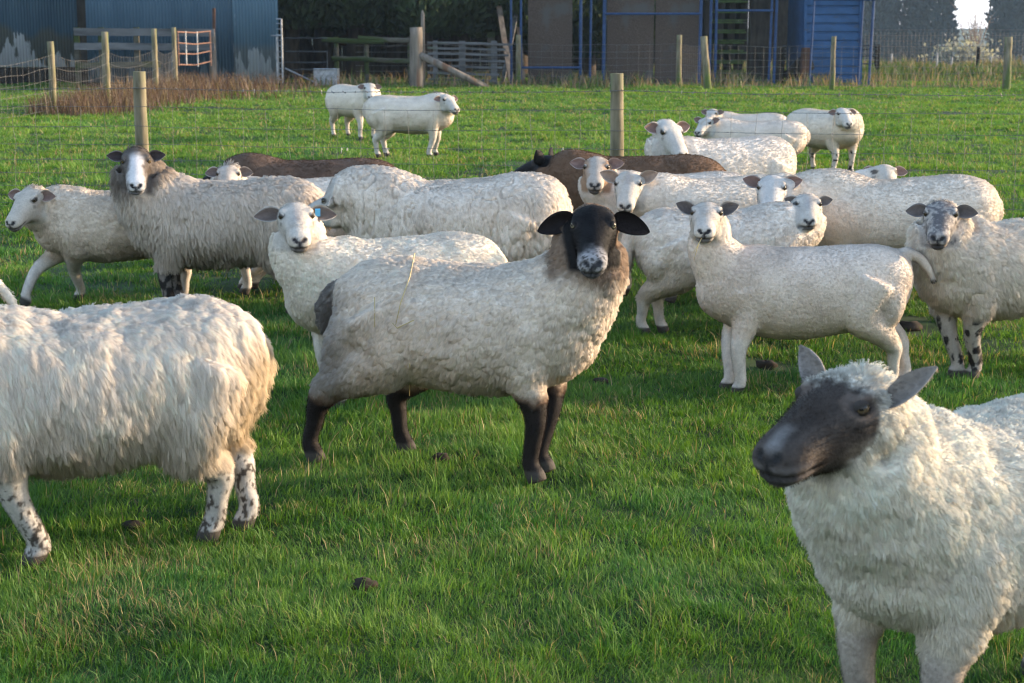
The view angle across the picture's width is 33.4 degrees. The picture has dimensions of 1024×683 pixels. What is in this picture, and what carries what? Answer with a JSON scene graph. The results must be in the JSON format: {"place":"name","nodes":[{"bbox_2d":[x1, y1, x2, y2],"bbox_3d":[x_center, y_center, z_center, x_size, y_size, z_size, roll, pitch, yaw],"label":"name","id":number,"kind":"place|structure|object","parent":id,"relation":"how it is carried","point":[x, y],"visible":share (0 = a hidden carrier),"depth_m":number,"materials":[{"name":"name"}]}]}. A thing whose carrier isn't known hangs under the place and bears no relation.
{"place":"outdoors","nodes":[
{"label":"outdoors","id":0,"kind":"place"},
{"bbox_2d":[0,29,1023,682],"bbox_3d":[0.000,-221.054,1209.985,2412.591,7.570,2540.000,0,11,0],"label":"ground","id":1,"kind":"structure","parent":0,"point":[750,361],"depth_m":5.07,"materials":[{"name":"plant"}]},
{"bbox_2d":[0,279,17,305],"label":"sheep","id":2,"kind":"object","parent":1,"relation":"on","point":[8,297],"visible":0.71,"depth_m":6.37},
{"bbox_2d":[47,41,56,112],"bbox_3d":[-7.681,-4.348,28.527,0.126,1.318,0.127,0,11,0],"label":"fence post","id":3,"kind":"object","parent":1,"relation":"on","point":[51,65],"visible":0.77,"depth_m":28.46,"materials":[{"name":"wood"}]},
{"bbox_2d":[0,50,174,117],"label":"side netting","id":4,"kind":"object","parent":3,"relation":"attached to","point":[160,72],"visible":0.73,"depth_m":30.16,"materials":[{"name":"metal"}]},
{"bbox_2d":[5,183,191,306],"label":"sheep","id":5,"kind":"object","parent":1,"relation":"on","point":[72,228],"visible":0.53,"depth_m":9.08},
{"bbox_2d":[101,32,110,102],"bbox_3d":[-7.421,-4.927,31.227,0.139,1.460,0.142,0,11,0],"label":"fence post","id":6,"kind":"object","parent":1,"relation":"on","point":[105,56],"visible":0.72,"depth_m":31.14,"materials":[{"name":"wood"}]},
{"bbox_2d":[121,520,145,530],"bbox_3d":[-1.160,0.564,5.231,0.058,0.034,0.066,-10,14,-42],"label":"earth clod","id":7,"kind":"object","parent":1,"relation":"on","point":[129,523],"visible":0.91,"depth_m":5.22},
{"bbox_2d":[0,292,278,567],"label":"sheep","id":8,"kind":"object","parent":1,"relation":"on","point":[178,385],"visible":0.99,"depth_m":4.81},
{"bbox_2d":[133,71,148,149],"bbox_3d":[-3.031,-1.586,13.976,0.125,1.237,0.119,0,11,0],"label":"fence post","id":9,"kind":"object","parent":1,"relation":"on","point":[140,113],"visible":0.52,"depth_m":13.88,"materials":[{"name":"wood"}]},
{"bbox_2d":[0,87,1014,96],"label":"barbed wire","id":10,"kind":"object","parent":9,"relation":"attached to","point":[705,92],"visible":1,"depth_m":13.30,"materials":[{"name":"metal"}]},
{"bbox_2d":[0,0,284,87],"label":"barn","id":11,"kind":"structure","parent":1,"relation":"on","point":[244,30],"depth_m":40.44,"materials":[{"name":"metal"}]},
{"bbox_2d":[73,27,214,88],"bbox_3d":[-8.449,-6.494,39.317,3.236,1.464,0.138,0,11,0],"label":"rail fence","id":12,"kind":"object","parent":1,"relation":"on","point":[136,46],"visible":0.8,"depth_m":39.20,"materials":[{"name":"wood"}]},
{"bbox_2d":[151,28,158,86],"bbox_3d":[-7.268,-5.610,34.761,0.121,1.505,0.119,0,11,0],"label":"fence post","id":13,"kind":"object","parent":1,"relation":"on","point":[154,49],"visible":0.66,"depth_m":34.68,"materials":[{"name":"wood"}]},
{"bbox_2d":[171,27,177,79],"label":"fence post","id":14,"kind":"object","parent":1,"relation":"on","point":[175,64],"visible":0.63,"depth_m":36.65,"materials":[{"name":"wood"}]},
{"bbox_2d":[176,30,211,66],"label":"gate","id":15,"kind":"structure","parent":14,"relation":"attached to","point":[197,44],"depth_m":37.88,"materials":[{"name":"metal"}]},
{"bbox_2d":[5,67,404,116],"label":"dead weeds","id":16,"kind":"object","parent":1,"relation":"on","point":[121,97],"visible":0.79,"depth_m":32.18,"materials":[{"name":"brown plant"}]},
{"bbox_2d":[209,32,216,79],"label":"gate post","id":17,"kind":"object","parent":1,"relation":"on","point":[213,68],"visible":0.38,"depth_m":40.13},
{"bbox_2d":[107,145,330,313],"bbox_3d":[-1.546,-0.590,9.096,1.155,0.895,0.508,-1,11,-4],"label":"sheep","id":18,"kind":"object","parent":1,"relation":"on","point":[173,222],"visible":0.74,"depth_m":8.90},
{"bbox_2d":[205,160,347,294],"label":"sheep","id":19,"kind":"object","parent":1,"relation":"on","point":[251,278],"visible":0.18,"depth_m":9.66},
{"bbox_2d":[271,18,283,82],"bbox_3d":[-5.507,-6.818,40.029,0.272,1.499,0.044,0,11,0],"label":"ladder frame","id":20,"kind":"object","parent":1,"relation":"on","point":[281,51],"visible":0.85,"depth_m":40.01,"materials":[{"name":"metal"}]},
{"bbox_2d":[201,152,394,179],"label":"sheep","id":21,"kind":"object","parent":1,"relation":"on","point":[259,165],"visible":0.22,"depth_m":10.43},
{"bbox_2d":[283,37,327,83],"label":"yard gate","id":22,"kind":"structure","parent":1,"relation":"on","point":[304,77],"depth_m":41.24,"materials":[{"name":"metal"}]},
{"bbox_2d":[278,0,372,78],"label":"yard evergreen","id":23,"kind":"object","parent":1,"relation":"on","point":[294,16],"visible":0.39,"depth_m":44.15,"materials":[{"name":"green plant"}]},
{"bbox_2d":[313,68,339,85],"bbox_3d":[-4.428,-6.302,40.771,0.574,0.452,0.550,0,11,0],"label":"feed box","id":24,"kind":"object","parent":1,"relation":"on","point":[329,73],"visible":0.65,"depth_m":40.52,"materials":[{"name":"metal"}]},
{"bbox_2d":[299,28,366,73],"bbox_3d":[-6.364,-13.905,50.168,8.254,12.788,8.312,0,11,0],"label":"yard evergreen","id":25,"kind":"object","parent":1,"relation":"on","point":[305,44],"visible":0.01,"depth_m":50.95,"materials":[{"name":"green plant"}]},
{"bbox_2d":[301,5,380,67],"bbox_3d":[-5.064,-12.315,46.831,6.364,10.700,6.838,7,13,33],"label":"yard evergreen","id":26,"kind":"object","parent":1,"relation":"on","point":[319,45],"visible":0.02,"depth_m":47.08,"materials":[{"name":"green plant"}]},
{"bbox_2d":[325,83,381,139],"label":"sheep","id":27,"kind":"object","parent":1,"relation":"on","point":[348,102],"visible":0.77,"depth_m":22.65},
{"bbox_2d":[298,0,429,78],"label":"yard evergreen","id":28,"kind":"object","parent":1,"relation":"on","point":[356,20],"visible":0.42,"depth_m":44.26,"materials":[{"name":"green plant"}]},
{"bbox_2d":[350,577,377,591],"bbox_3d":[-0.393,0.647,4.544,0.074,0.034,0.054,0,11,0],"label":"earth clod","id":29,"kind":"object","parent":1,"relation":"on","point":[360,580],"visible":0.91,"depth_m":4.53,"materials":[{"name":"soil"}]},
{"bbox_2d":[321,36,409,83],"bbox_3d":[-3.562,-6.882,42.091,2.244,1.307,0.210,0,11,0],"label":"mossy rail fence","id":30,"kind":"object","parent":1,"relation":"on","point":[366,59],"visible":0.74,"depth_m":42.00,"materials":[{"name":"wood"}]},
{"bbox_2d":[302,28,449,73],"bbox_3d":[-3.681,-13.995,50.370,8.349,12.791,9.213,7,13,34],"label":"yard evergreen","id":31,"kind":"object","parent":1,"relation":"on","point":[379,51],"visible":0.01,"depth_m":50.91,"materials":[{"name":"green plant"}]},
{"bbox_2d":[254,202,507,408],"bbox_3d":[-0.506,-0.164,6.870,1.045,0.820,0.467,-4,11,-23],"label":"sheep","id":32,"kind":"object","parent":1,"relation":"on","point":[309,260],"visible":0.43,"depth_m":6.65},
{"bbox_2d":[376,34,406,77],"bbox_3d":[-3.046,-12.357,47.029,7.241,10.726,6.613,0,11,0],"label":"yard evergreen","id":33,"kind":"object","parent":1,"relation":"on","point":[396,52],"visible":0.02,"depth_m":47.62,"materials":[{"name":"green plant"}]},
{"bbox_2d":[362,92,459,157],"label":"sheep","id":34,"kind":"object","parent":1,"relation":"on","point":[377,118],"visible":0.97,"depth_m":18.77},
{"bbox_2d":[410,27,422,87],"bbox_3d":[-2.228,-6.559,39.796,0.331,1.520,0.328,0,11,0],"label":"straining post","id":35,"kind":"object","parent":1,"relation":"on","point":[416,61],"visible":0.83,"depth_m":39.66,"materials":[{"name":"wood"}]},
{"bbox_2d":[420,52,490,86],"bbox_3d":[-1.304,-6.253,39.663,1.744,0.933,0.170,2,11,9],"label":"brace pole","id":36,"kind":"object","parent":35,"relation":"attached to","point":[447,68],"visible":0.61,"depth_m":39.61,"materials":[{"name":"wood"}]},
{"bbox_2d":[421,10,425,85],"bbox_3d":[-2.119,-6.916,40.621,0.102,1.914,0.102,4,11,22],"label":"bare stake","id":37,"kind":"object","parent":1,"relation":"on","point":[423,21],"visible":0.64,"depth_m":40.51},
{"bbox_2d":[430,452,449,462],"bbox_3d":[-0.249,0.403,5.879,0.071,0.036,0.055,0,11,0],"label":"earth clod","id":38,"kind":"object","parent":1,"relation":"on","point":[444,455],"visible":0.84,"depth_m":5.86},
{"bbox_2d":[308,164,573,261],"bbox_3d":[-0.383,-0.441,8.452,1.360,0.850,0.546,0,11,2],"label":"sheep","id":39,"kind":"object","parent":1,"relation":"on","point":[508,213],"visible":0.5,"depth_m":8.22},
{"bbox_2d":[358,0,527,79],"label":"yard evergreen","id":40,"kind":"object","parent":1,"relation":"on","point":[438,19],"visible":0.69,"depth_m":44.21,"materials":[{"name":"green plant"}]},
{"bbox_2d":[373,0,527,76],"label":"yard evergreen","id":41,"kind":"object","parent":1,"relation":"on","point":[461,37],"visible":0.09,"depth_m":46.99,"materials":[{"name":"green plant"}]},
{"bbox_2d":[437,35,474,71],"bbox_3d":[-1.768,-14.069,51.084,9.031,12.758,9.316,0,11,0],"label":"yard evergreen","id":42,"kind":"object","parent":1,"relation":"on","point":[445,39],"visible":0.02,"depth_m":51.93,"materials":[{"name":"green plant"}]},
{"bbox_2d":[427,41,511,84],"bbox_3d":[-1.033,-6.789,41.791,2.067,1.135,0.106,0,11,0],"label":"slatted hurdle","id":43,"kind":"object","parent":1,"relation":"on","point":[493,67],"visible":0.82,"depth_m":41.73,"materials":[{"name":"wood"}]},
{"bbox_2d":[301,202,649,483],"bbox_3d":[-0.120,-0.018,5.755,1.191,0.927,0.487,4,11,21],"label":"sheep","id":44,"kind":"object","parent":1,"relation":"on","point":[528,335],"visible":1,"depth_m":5.56},
{"bbox_2d":[395,253,414,324],"bbox_3d":[-0.341,-0.177,5.682,0.033,0.205,0.266,2,11,11],"label":"straw","id":45,"kind":"object","parent":44,"relation":"attached to","point":[405,287],"visible":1,"depth_m":5.60,"materials":[{"name":"brown"}]},
{"bbox_2d":[487,28,494,78],"bbox_3d":[-0.578,-8.297,45.195,0.224,2.771,1.553,-1,11,-6],"label":"leaning timber","id":46,"kind":"object","parent":1,"relation":"on","point":[490,36],"visible":0.31,"depth_m":45.05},
{"bbox_2d":[496,5,513,82],"bbox_3d":[-0.237,-7.997,44.030,0.160,2.611,1.616,-3,11,-17],"label":"leaning timber","id":47,"kind":"object","parent":1,"relation":"on","point":[501,25],"visible":0.78,"depth_m":43.97,"materials":[{"name":"wood"}]},
{"bbox_2d":[426,0,585,78],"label":"yard evergreen","id":48,"kind":"object","parent":1,"relation":"on","point":[516,9],"visible":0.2,"depth_m":44.89,"materials":[{"name":"green plant"}]},
{"bbox_2d":[501,13,517,80],"bbox_3d":[0.006,-7.990,44.438,0.117,2.451,1.624,3,11,18],"label":"leaning timber","id":49,"kind":"object","parent":1,"relation":"on","point":[514,22],"visible":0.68,"depth_m":44.39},
{"bbox_2d":[516,35,520,84],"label":"fence post","id":50,"kind":"object","parent":1,"relation":"on","point":[518,59],"visible":0.8,"depth_m":41.76,"materials":[{"name":"wood"}]},
{"bbox_2d":[512,46,527,73],"bbox_3d":[0.423,-13.521,50.530,7.082,11.672,7.302,0,11,0],"label":"yard evergreen","id":51,"kind":"object","parent":1,"relation":"on","point":[514,62],"depth_m":51.08,"materials":[{"name":"green plant"}]},
{"bbox_2d":[516,25,524,80],"bbox_3d":[0.204,-7.865,44.869,0.110,2.048,1.553,-1,11,-8],"label":"leaning timber","id":52,"kind":"object","parent":1,"relation":"on","point":[518,33],"visible":0.3,"depth_m":44.60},
{"bbox_2d":[475,0,606,55],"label":"yard evergreen","id":53,"kind":"object","parent":1,"relation":"on","point":[575,16],"visible":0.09,"depth_m":46.97,"materials":[{"name":"green plant"}]},
{"bbox_2d":[310,0,788,69],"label":"cart shed","id":54,"kind":"structure","parent":1,"relation":"on","point":[782,28],"depth_m":55.15,"materials":[{"name":"wood"}]},
{"bbox_2d":[528,0,572,83],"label":"chipboard panel","id":55,"kind":"object","parent":1,"relation":"on","point":[550,23],"visible":0.83,"depth_m":42.52,"materials":[{"name":"wood"}]},
{"bbox_2d":[510,0,591,83],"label":"steel stand","id":56,"kind":"object","parent":1,"relation":"on","point":[579,67],"visible":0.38,"depth_m":42.26,"materials":[{"name":"metal"}]},
{"bbox_2d":[522,0,655,75],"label":"yard evergreen","id":57,"kind":"object","parent":1,"relation":"on","point":[597,42],"visible":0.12,"depth_m":47.58,"materials":[{"name":"green plant"}]},
{"bbox_2d":[593,377,607,383],"bbox_3d":[0.382,0.170,7.319,0.066,0.030,0.057,0,11,0],"label":"earth clod","id":58,"kind":"object","parent":1,"relation":"on","point":[602,379],"visible":0.72,"depth_m":7.30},
{"bbox_2d":[610,73,623,156],"bbox_3d":[0.821,-1.480,13.406,0.122,1.239,0.118,0,11,0],"label":"fence post","id":59,"kind":"object","parent":1,"relation":"on","point":[616,121],"visible":0.56,"depth_m":13.31,"materials":[{"name":"wood"}]},
{"bbox_2d":[0,106,1023,217],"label":"wire netting","id":60,"kind":"object","parent":59,"relation":"attached to","point":[505,149],"visible":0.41,"depth_m":13.55,"materials":[{"name":"metal"}]},
{"bbox_2d":[513,147,726,210],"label":"sheep","id":61,"kind":"object","parent":1,"relation":"on","point":[562,170],"visible":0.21,"depth_m":10.42},
{"bbox_2d":[606,0,653,82],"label":"chipboard panel","id":62,"kind":"object","parent":1,"relation":"on","point":[630,37],"visible":0.84,"depth_m":42.53,"materials":[{"name":"wood"}]},
{"bbox_2d":[280,65,1016,89],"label":"straw tufts","id":63,"kind":"object","parent":1,"relation":"on","point":[734,80],"visible":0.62,"depth_m":41.23,"materials":[{"name":"beige plant"}]},
{"bbox_2d":[570,156,742,295],"bbox_3d":[0.876,-0.672,9.759,1.124,0.782,0.476,-2,11,-12],"label":"sheep","id":64,"kind":"object","parent":1,"relation":"on","point":[594,186],"visible":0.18,"depth_m":9.54},
{"bbox_2d":[602,0,717,83],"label":"steel stand","id":65,"kind":"object","parent":1,"relation":"on","point":[700,13],"visible":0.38,"depth_m":42.17,"materials":[{"name":"metal"}]},
{"bbox_2d":[654,0,699,82],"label":"chipboard panel","id":66,"kind":"object","parent":1,"relation":"on","point":[669,29],"visible":0.73,"depth_m":42.58,"materials":[{"name":"wood"}]},
{"bbox_2d":[675,35,681,85],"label":"fence post","id":67,"kind":"object","parent":1,"relation":"on","point":[678,56],"visible":0.82,"depth_m":40.53,"materials":[{"name":"wood"}]},
{"bbox_2d":[600,170,766,302],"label":"sheep","id":68,"kind":"object","parent":1,"relation":"on","point":[638,194],"visible":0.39,"depth_m":9.13},
{"bbox_2d":[701,0,709,79],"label":"dark plank","id":69,"kind":"object","parent":1,"relation":"on","point":[705,18],"visible":0.44,"depth_m":42.72,"materials":[{"name":"wood"}]},
{"bbox_2d":[700,36,711,88],"bbox_3d":[4.445,-6.318,39.062,0.299,1.329,0.186,0,11,0],"label":"fence post","id":70,"kind":"object","parent":1,"relation":"on","point":[705,63],"visible":0.88,"depth_m":38.99,"materials":[{"name":"wood"}]},
{"bbox_2d":[423,43,1023,86],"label":"netting","id":71,"kind":"object","parent":70,"relation":"attached to","point":[738,53],"visible":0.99,"depth_m":39.06,"materials":[{"name":"metal"}]},
{"bbox_2d":[644,119,796,174],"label":"sheep","id":72,"kind":"object","parent":1,"relation":"on","point":[758,154],"visible":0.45,"depth_m":11.69},
{"bbox_2d":[620,192,832,333],"bbox_3d":[1.049,-0.370,8.371,1.042,0.696,0.439,-1,11,-3],"label":"sheep","id":73,"kind":"object","parent":1,"relation":"on","point":[658,252],"visible":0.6,"depth_m":8.21},
{"bbox_2d":[711,71,745,80],"bbox_3d":[5.579,-6.851,44.092,0.797,0.232,1.040,0,11,0],"label":"pallet","id":74,"kind":"object","parent":1,"relation":"on","point":[727,72],"visible":0.16,"depth_m":43.56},
{"bbox_2d":[711,61,743,71],"bbox_3d":[5.547,-7.098,44.046,0.788,0.243,1.040,0,11,0],"label":"pallet","id":75,"kind":"object","parent":74,"relation":"on","point":[737,65],"visible":0.81,"depth_m":43.62,"materials":[{"name":"wood"}]},
{"bbox_2d":[711,51,746,60],"bbox_3d":[5.569,-7.351,43.998,0.826,0.243,1.040,0,11,0],"label":"pallet","id":76,"kind":"object","parent":75,"relation":"on","point":[728,55],"visible":0.76,"depth_m":43.56,"materials":[{"name":"wood"}]},
{"bbox_2d":[711,41,744,50],"bbox_3d":[5.531,-7.601,43.952,0.790,0.244,1.040,0,11,0],"label":"pallet","id":77,"kind":"object","parent":76,"relation":"on","point":[736,46],"visible":0.81,"depth_m":43.51,"materials":[{"name":"wood"}]},
{"bbox_2d":[712,31,746,40],"bbox_3d":[5.550,-7.852,43.905,0.833,0.245,1.040,0,11,0],"label":"pallet","id":78,"kind":"object","parent":77,"relation":"on","point":[727,35],"visible":0.79,"depth_m":43.47,"materials":[{"name":"wood"}]},
{"bbox_2d":[712,22,746,30],"bbox_3d":[5.546,-8.099,43.859,0.832,0.242,1.040,0,11,0],"label":"pallet","id":79,"kind":"object","parent":78,"relation":"on","point":[727,26],"visible":0.77,"depth_m":43.43,"materials":[{"name":"wood"}]},
{"bbox_2d":[712,11,746,20],"bbox_3d":[5.578,-8.352,43.811,0.812,0.245,1.040,0,11,0],"label":"pallet","id":80,"kind":"object","parent":79,"relation":"on","point":[729,16],"visible":0.8,"depth_m":43.37,"materials":[{"name":"wood"}]},
{"bbox_2d":[713,1,747,10],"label":"pallet","id":81,"kind":"object","parent":80,"relation":"on","point":[730,4],"visible":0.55,"depth_m":43.33,"materials":[{"name":"wood"}]},
{"bbox_2d":[701,109,785,120],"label":"sheep","id":82,"kind":"object","parent":1,"relation":"on","point":[752,117],"visible":0.27,"depth_m":18.07},
{"bbox_2d":[717,0,777,83],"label":"steel stand","id":83,"kind":"object","parent":1,"relation":"on","point":[771,10],"visible":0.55,"depth_m":41.95,"materials":[{"name":"metal"}]},
{"bbox_2d":[694,117,810,172],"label":"sheep","id":84,"kind":"object","parent":1,"relation":"on","point":[714,127],"visible":0.52,"depth_m":15.85},
{"bbox_2d":[746,0,770,81],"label":"dark board","id":85,"kind":"object","parent":1,"relation":"on","point":[759,29],"visible":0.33,"depth_m":42.75,"materials":[{"name":"wood"}]},
{"bbox_2d":[755,360,777,369],"bbox_3d":[1.141,0.104,7.645,0.099,0.051,0.084,0,11,0],"label":"earth clod","id":86,"kind":"object","parent":1,"relation":"on","point":[768,364],"visible":0.93,"depth_m":7.61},
{"bbox_2d":[772,48,784,83],"bbox_3d":[6.649,-6.852,42.617,0.254,0.955,0.300,0,11,0],"label":"dark board","id":87,"kind":"object","parent":1,"relation":"on","point":[779,70],"visible":0.5,"depth_m":42.46,"materials":[{"name":"wood"}]},
{"bbox_2d":[775,57,813,82],"bbox_3d":[7.043,-6.742,42.505,0.999,0.739,0.638,8,13,37],"label":"scrap hump","id":88,"kind":"object","parent":1,"relation":"on","point":[786,74],"visible":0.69,"depth_m":42.49,"materials":[{"name":"grey"}]},
{"bbox_2d":[798,48,809,85],"bbox_3d":[7.192,-6.746,42.026,0.235,0.964,0.300,0,11,0],"label":"dark board","id":89,"kind":"object","parent":1,"relation":"on","point":[805,54],"visible":0.64,"depth_m":41.88,"materials":[{"name":"wood"}]},
{"bbox_2d":[676,200,936,393],"bbox_3d":[1.233,-0.193,7.168,1.110,0.808,0.442,-1,11,-3],"label":"sheep","id":90,"kind":"object","parent":1,"relation":"on","point":[745,294],"visible":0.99,"depth_m":7.04},
{"bbox_2d":[786,0,861,84],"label":"blue container","id":91,"kind":"object","parent":1,"relation":"on","point":[840,21],"visible":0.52,"depth_m":42.27,"materials":[{"name":"metal"}]},
{"bbox_2d":[786,108,864,170],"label":"sheep","id":92,"kind":"object","parent":1,"relation":"on","point":[818,125],"visible":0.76,"depth_m":17.09},
{"bbox_2d":[782,44,879,70],"bbox_3d":[8.571,-7.469,45.959,2.623,1.039,0.142,0,11,0],"label":"bar hurdle","id":93,"kind":"object","parent":1,"relation":"on","point":[876,57],"visible":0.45,"depth_m":45.86,"materials":[{"name":"metal"}]},
{"bbox_2d":[829,36,835,89],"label":"fence post","id":94,"kind":"object","parent":1,"relation":"on","point":[832,61],"visible":0.91,"depth_m":39.01,"materials":[{"name":"wood"}]},
{"bbox_2d":[809,0,875,84],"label":"steel stand","id":95,"kind":"object","parent":1,"relation":"on","point":[871,38],"visible":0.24,"depth_m":41.72,"materials":[{"name":"metal"}]},
{"bbox_2d":[743,167,1003,318],"bbox_3d":[1.838,-0.505,8.781,1.357,0.761,0.557,-1,11,-4],"label":"sheep","id":96,"kind":"object","parent":1,"relation":"on","point":[861,209],"visible":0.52,"depth_m":8.57},
{"bbox_2d":[853,164,907,178],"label":"sheep","id":97,"kind":"object","parent":1,"relation":"on","point":[883,171],"visible":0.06,"depth_m":9.41},
{"bbox_2d":[862,0,901,63],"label":"misty conifer","id":98,"kind":"object","parent":1,"relation":"on","point":[884,16],"visible":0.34,"depth_m":226.83,"materials":[{"name":"green plant"}]},
{"bbox_2d":[749,344,1023,682],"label":"sheep","id":99,"kind":"object","parent":1,"relation":"on","point":[906,505],"visible":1,"depth_m":3.27},
{"bbox_2d":[893,0,922,61],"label":"misty conifer","id":100,"kind":"object","parent":1,"relation":"on","point":[902,14],"visible":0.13,"depth_m":231.41,"materials":[{"name":"grey plant"}]},
{"bbox_2d":[899,320,922,331],"bbox_3d":[1.982,-0.076,8.519,0.104,0.060,0.106,-5,12,-25],"label":"earth clod","id":101,"kind":"object","parent":1,"relation":"on","point":[907,326],"visible":0.91,"depth_m":8.48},
{"bbox_2d":[905,0,960,63],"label":"misty conifer","id":102,"kind":"object","parent":1,"relation":"on","point":[929,17],"visible":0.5,"depth_m":225.88,"materials":[{"name":"green plant"}]},
{"bbox_2d":[862,32,1023,66],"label":"crest fence","id":103,"kind":"object","parent":1,"relation":"on","point":[937,57],"visible":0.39,"depth_m":56.17,"materials":[{"name":"metal"}]},
{"bbox_2d":[921,33,1001,63],"bbox_3d":[16.164,-10.426,61.193,2.868,1.285,2.737,0,11,0],"label":"pale bush","id":104,"kind":"object","parent":1,"relation":"on","point":[955,52],"visible":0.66,"depth_m":60.79,"materials":[{"name":"beige plant"}]},
{"bbox_2d":[904,198,1023,378],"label":"sheep","id":105,"kind":"object","parent":1,"relation":"on","point":[976,263],"visible":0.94,"depth_m":7.24},
{"bbox_2d":[950,2,995,48],"bbox_3d":[17.534,-11.715,64.917,1.756,2.403,1.725,-2,11,-12],"label":"bare sapling","id":106,"kind":"object","parent":1,"relation":"on","point":[973,32],"visible":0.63,"depth_m":64.88,"materials":[{"name":"plant"}]},
{"bbox_2d":[976,47,979,68],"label":"fence post","id":107,"kind":"object","parent":1,"relation":"on","point":[978,54],"visible":0.52,"depth_m":50.48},
{"bbox_2d":[984,0,1023,62],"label":"misty conifer","id":108,"kind":"object","parent":1,"relation":"on","point":[1009,14],"visible":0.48,"depth_m":224.33,"materials":[{"name":"green plant"}]},
{"bbox_2d":[1002,37,1012,89],"bbox_3d":[11.336,-6.313,39.062,0.193,1.303,0.197,0,11,0],"label":"fence post","id":109,"kind":"object","parent":1,"relation":"on","point":[1008,60],"visible":0.89,"depth_m":38.99,"materials":[{"name":"wood"}]},
{"bbox_2d":[605,53,1023,81],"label":"rough grass","id":110,"kind":"structure","parent":0,"point":[949,71],"depth_m":47.23,"materials":[{"name":"plant"}]},
{"bbox_2d":[748,0,998,28],"label":"sky","id":111,"kind":"structure","parent":0,"point":[971,7],"materials":[{"name":"white"}]}
]}

